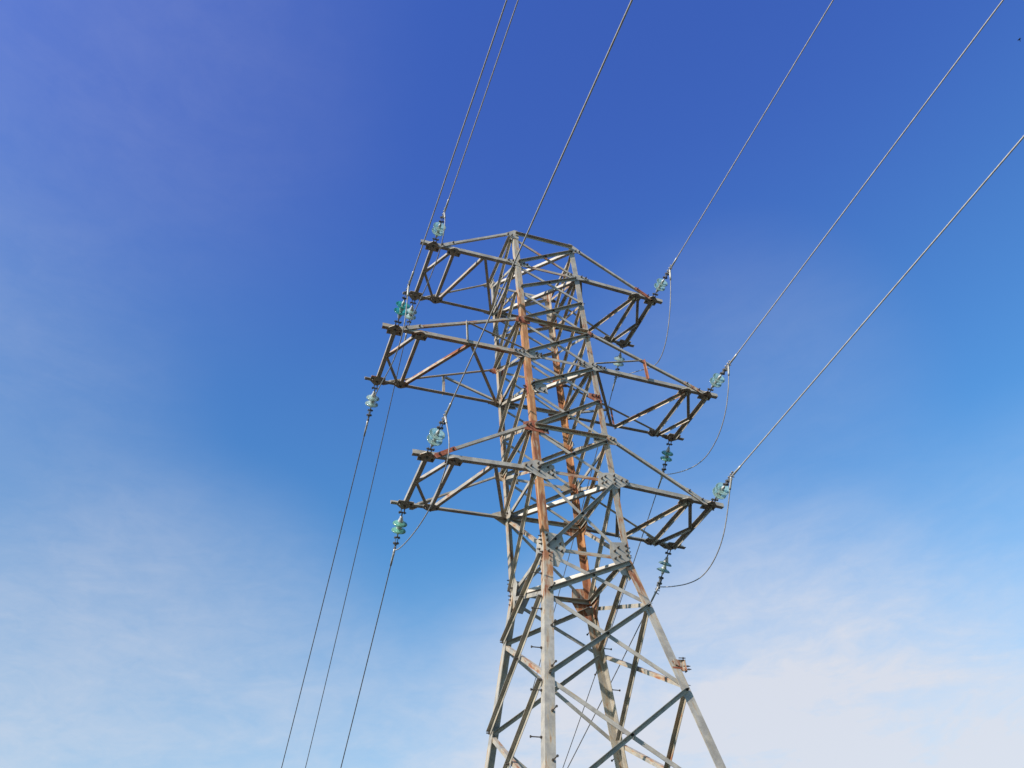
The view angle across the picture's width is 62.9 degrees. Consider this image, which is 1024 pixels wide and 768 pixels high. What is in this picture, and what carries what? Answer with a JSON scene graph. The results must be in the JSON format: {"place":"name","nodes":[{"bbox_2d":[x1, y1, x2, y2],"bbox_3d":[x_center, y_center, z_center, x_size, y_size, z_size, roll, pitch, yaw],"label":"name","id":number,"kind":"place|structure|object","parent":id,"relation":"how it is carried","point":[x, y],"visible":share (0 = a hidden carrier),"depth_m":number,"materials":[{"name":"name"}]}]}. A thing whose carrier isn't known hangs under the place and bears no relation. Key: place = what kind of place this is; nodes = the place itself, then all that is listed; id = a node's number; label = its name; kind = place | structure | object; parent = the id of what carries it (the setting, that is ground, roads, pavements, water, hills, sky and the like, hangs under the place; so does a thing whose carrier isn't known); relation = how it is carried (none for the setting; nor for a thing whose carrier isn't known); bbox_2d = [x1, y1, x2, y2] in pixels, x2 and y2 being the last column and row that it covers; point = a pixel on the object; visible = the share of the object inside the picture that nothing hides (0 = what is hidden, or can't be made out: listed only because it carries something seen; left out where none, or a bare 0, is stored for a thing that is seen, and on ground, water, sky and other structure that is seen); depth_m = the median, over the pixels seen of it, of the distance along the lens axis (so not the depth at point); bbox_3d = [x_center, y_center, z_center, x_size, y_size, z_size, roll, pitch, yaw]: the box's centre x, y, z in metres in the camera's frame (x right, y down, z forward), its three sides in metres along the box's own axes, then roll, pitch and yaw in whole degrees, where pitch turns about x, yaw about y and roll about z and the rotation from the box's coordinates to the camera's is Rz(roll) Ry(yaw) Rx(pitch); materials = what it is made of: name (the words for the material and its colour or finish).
{"place":"outdoors","nodes":[
{"label":"outdoors","id":0,"kind":"place"},
{"bbox_2d":[0,0,1023,767],"label":"sky","id":1,"kind":"structure","parent":0,"point":[215,214],"materials":[{"name":"blue"}]},
{"label":"ground","id":2,"kind":"structure","parent":0,"visible":0},
{"bbox_2d":[364,230,725,767],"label":"power pylon","id":3,"kind":"object","parent":2,"relation":"on","point":[550,550],"visible":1,"depth_m":16.47,"materials":[{"name":"metal"}]},
{"bbox_2d":[365,384,379,425],"bbox_3d":[-3.029,0.431,18.076,0.286,0.286,1.022,10,-67,-16],"label":"insulator string","id":4,"kind":"object","parent":3,"relation":"attached to","point":[370,403],"visible":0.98,"depth_m":18.01,"materials":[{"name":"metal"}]},
{"bbox_2d":[281,422,367,767],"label":"power cable","id":5,"kind":"object","parent":4,"relation":"attached to","point":[326,587],"visible":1,"depth_m":19.21,"materials":[{"name":"metal"}]},
{"bbox_2d":[391,508,406,554],"bbox_3d":[-2.191,2.830,16.184,0.286,0.286,1.022,9,-75,-15],"label":"insulator string","id":6,"kind":"object","parent":3,"relation":"attached to","point":[399,524],"visible":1,"depth_m":16.13,"materials":[{"name":"glass"}]},
{"bbox_2d":[340,550,394,767],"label":"power cable","id":7,"kind":"object","parent":6,"relation":"attached to","point":[392,558],"visible":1,"depth_m":16.82,"materials":[{"name":"metal"}]},
{"bbox_2d":[394,281,409,327],"bbox_3d":[-2.140,-1.548,16.434,0.286,0.286,1.022,12,-61,-18],"label":"insulator string","id":8,"kind":"object","parent":3,"relation":"attached to","point":[402,307],"visible":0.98,"depth_m":16.47,"materials":[{"name":"glass"}]},
{"bbox_2d":[369,286,409,413],"bbox_3d":[-2.557,-0.406,17.088,0.043,1.041,3.543,11,-44,-17],"label":"jumper cable","id":9,"kind":"object","parent":8,"relation":"attached to","point":[399,342],"visible":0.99,"depth_m":16.15,"materials":[{"name":"metal"}]},
{"bbox_2d":[408,0,506,284],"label":"power cable","id":10,"kind":"object","parent":8,"relation":"attached to","point":[411,277],"visible":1,"depth_m":13.78,"materials":[{"name":"metal"}]},
{"bbox_2d":[404,299,416,334],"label":"insulator string","id":11,"kind":"object","parent":3,"relation":"attached to","point":[410,313],"visible":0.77,"depth_m":20.23,"materials":[{"name":"metal"}]},
{"bbox_2d":[305,333,406,767],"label":"power cable","id":12,"kind":"object","parent":11,"relation":"attached to","point":[357,548],"visible":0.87,"depth_m":22.02,"materials":[{"name":"metal"}]},
{"bbox_2d":[426,411,446,453],"bbox_3d":[-1.300,0.871,14.546,0.286,0.286,1.022,13,-52,-19],"label":"insulator string","id":13,"kind":"object","parent":3,"relation":"attached to","point":[433,441],"visible":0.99,"depth_m":14.57,"materials":[{"name":"glass"}]},
{"bbox_2d":[395,416,449,549],"bbox_3d":[-1.652,2.067,14.995,0.042,1.262,3.680,11,-44,-17],"label":"jumper cable","id":14,"kind":"object","parent":13,"relation":"hanging from","point":[445,418],"visible":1,"depth_m":13.93,"materials":[{"name":"metal"}]},
{"bbox_2d":[444,0,632,415],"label":"power cable","id":15,"kind":"object","parent":13,"relation":"attached to","point":[573,130],"visible":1,"depth_m":10.80,"materials":[{"name":"metal"}]},
{"bbox_2d":[432,208,445,242],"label":"insulator string","id":16,"kind":"object","parent":3,"relation":"attached to","point":[438,228],"visible":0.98,"depth_m":18.53,"materials":[{"name":"glass"}]},
{"bbox_2d":[409,212,445,325],"bbox_3d":[-2.002,-2.255,19.116,0.042,0.849,3.662,10,-44,-16],"label":"jumper cable","id":17,"kind":"object","parent":16,"relation":"attached to","point":[434,265],"visible":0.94,"depth_m":18.17,"materials":[{"name":"metal"}]},
{"bbox_2d":[444,0,518,211],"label":"power cable","id":18,"kind":"object","parent":16,"relation":"attached to","point":[481,105],"visible":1,"depth_m":16.23,"materials":[{"name":"metal"}]},
{"bbox_2d":[613,347,624,381],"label":"insulator string","id":19,"kind":"object","parent":3,"relation":"attached to","point":[619,357],"visible":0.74,"depth_m":21.77,"materials":[{"name":"metal"}]},
{"bbox_2d":[510,379,615,767],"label":"power cable","id":20,"kind":"object","parent":19,"relation":"attached to","point":[581,510],"visible":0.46,"depth_m":22.90,"materials":[{"name":"metal"}]},
{"bbox_2d":[616,269,670,377],"bbox_3d":[3.279,-0.939,20.444,0.043,1.700,3.545,9,-44,-15],"label":"jumper cable","id":21,"kind":"object","parent":19,"relation":"hanging from","point":[668,324],"visible":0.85,"depth_m":19.54,"materials":[{"name":"metal"}]},
{"bbox_2d":[652,265,671,297],"bbox_3d":[3.598,-2.431,20.069,0.286,0.286,1.022,10,-45,-16],"label":"insulator string","id":22,"kind":"object","parent":3,"relation":"attached to","point":[661,284],"visible":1,"depth_m":20.11,"materials":[{"name":"glass"}]},
{"bbox_2d":[669,0,833,268],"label":"power cable","id":23,"kind":"object","parent":22,"relation":"attached to","point":[673,263],"visible":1,"depth_m":16.97,"materials":[{"name":"metal"}]},
{"bbox_2d":[654,549,671,594],"bbox_3d":[3.194,3.943,17.688,0.286,0.286,1.022,17,-91,-23],"label":"insulator string","id":24,"kind":"object","parent":3,"relation":"attached to","point":[663,569],"visible":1,"depth_m":17.66,"materials":[{"name":"glass"}]},
{"bbox_2d":[567,587,658,767],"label":"power cable","id":25,"kind":"object","parent":24,"relation":"attached to","point":[614,675],"visible":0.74,"depth_m":18.05,"materials":[{"name":"metal"}]},
{"bbox_2d":[659,477,731,586],"bbox_3d":[3.633,3.243,16.524,0.043,1.205,3.295,11,-44,-17],"label":"jumper cable","id":26,"kind":"object","parent":24,"relation":"hanging from","point":[730,484],"visible":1,"depth_m":15.77,"materials":[{"name":"metal"}]},
{"bbox_2d":[660,441,672,478],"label":"insulator string","id":27,"kind":"object","parent":3,"relation":"attached to","point":[667,452],"visible":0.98,"depth_m":20.01,"materials":[{"name":"glass"}]},
{"bbox_2d":[563,476,661,766],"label":"power cable","id":28,"kind":"object","parent":27,"relation":"attached to","point":[615,615],"visible":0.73,"depth_m":21.07,"materials":[{"name":"metal"}]},
{"bbox_2d":[667,366,729,474],"bbox_3d":[4.178,1.189,18.844,0.043,1.278,3.496,10,-44,-16],"label":"jumper cable","id":29,"kind":"object","parent":27,"relation":"hanging from","point":[720,429],"visible":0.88,"depth_m":18.00,"materials":[{"name":"metal"}]},
{"bbox_2d":[671,657,690,672],"bbox_3d":[2.673,4.492,13.366,0.310,0.219,0.174,11,-44,-17],"label":"clamp bracket","id":30,"kind":"object","parent":3,"relation":"attached to","point":[682,664],"visible":0.97,"depth_m":13.31,"materials":[{"name":"metal"}]},
{"bbox_2d":[707,360,730,392],"bbox_3d":[4.533,-0.127,18.358,0.286,0.286,1.022,10,-44,-16],"label":"insulator string","id":31,"kind":"object","parent":3,"relation":"attached to","point":[717,380],"visible":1,"depth_m":18.39,"materials":[{"name":"glass"}]},
{"bbox_2d":[728,0,1003,364],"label":"power cable","id":32,"kind":"object","parent":31,"relation":"attached to","point":[733,358],"visible":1,"depth_m":14.37,"materials":[{"name":"metal"}]},
{"bbox_2d":[711,471,733,502],"bbox_3d":[4.047,2.018,16.103,0.286,0.286,1.022,6,-41,-12],"label":"insulator string","id":33,"kind":"object","parent":3,"relation":"attached to","point":[719,493],"visible":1,"depth_m":16.11,"materials":[{"name":"glass"}]},
{"bbox_2d":[730,135,1023,476],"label":"power cable","id":34,"kind":"object","parent":33,"relation":"attached to","point":[940,233],"visible":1,"depth_m":12.24,"materials":[{"name":"metal"}]}
]}

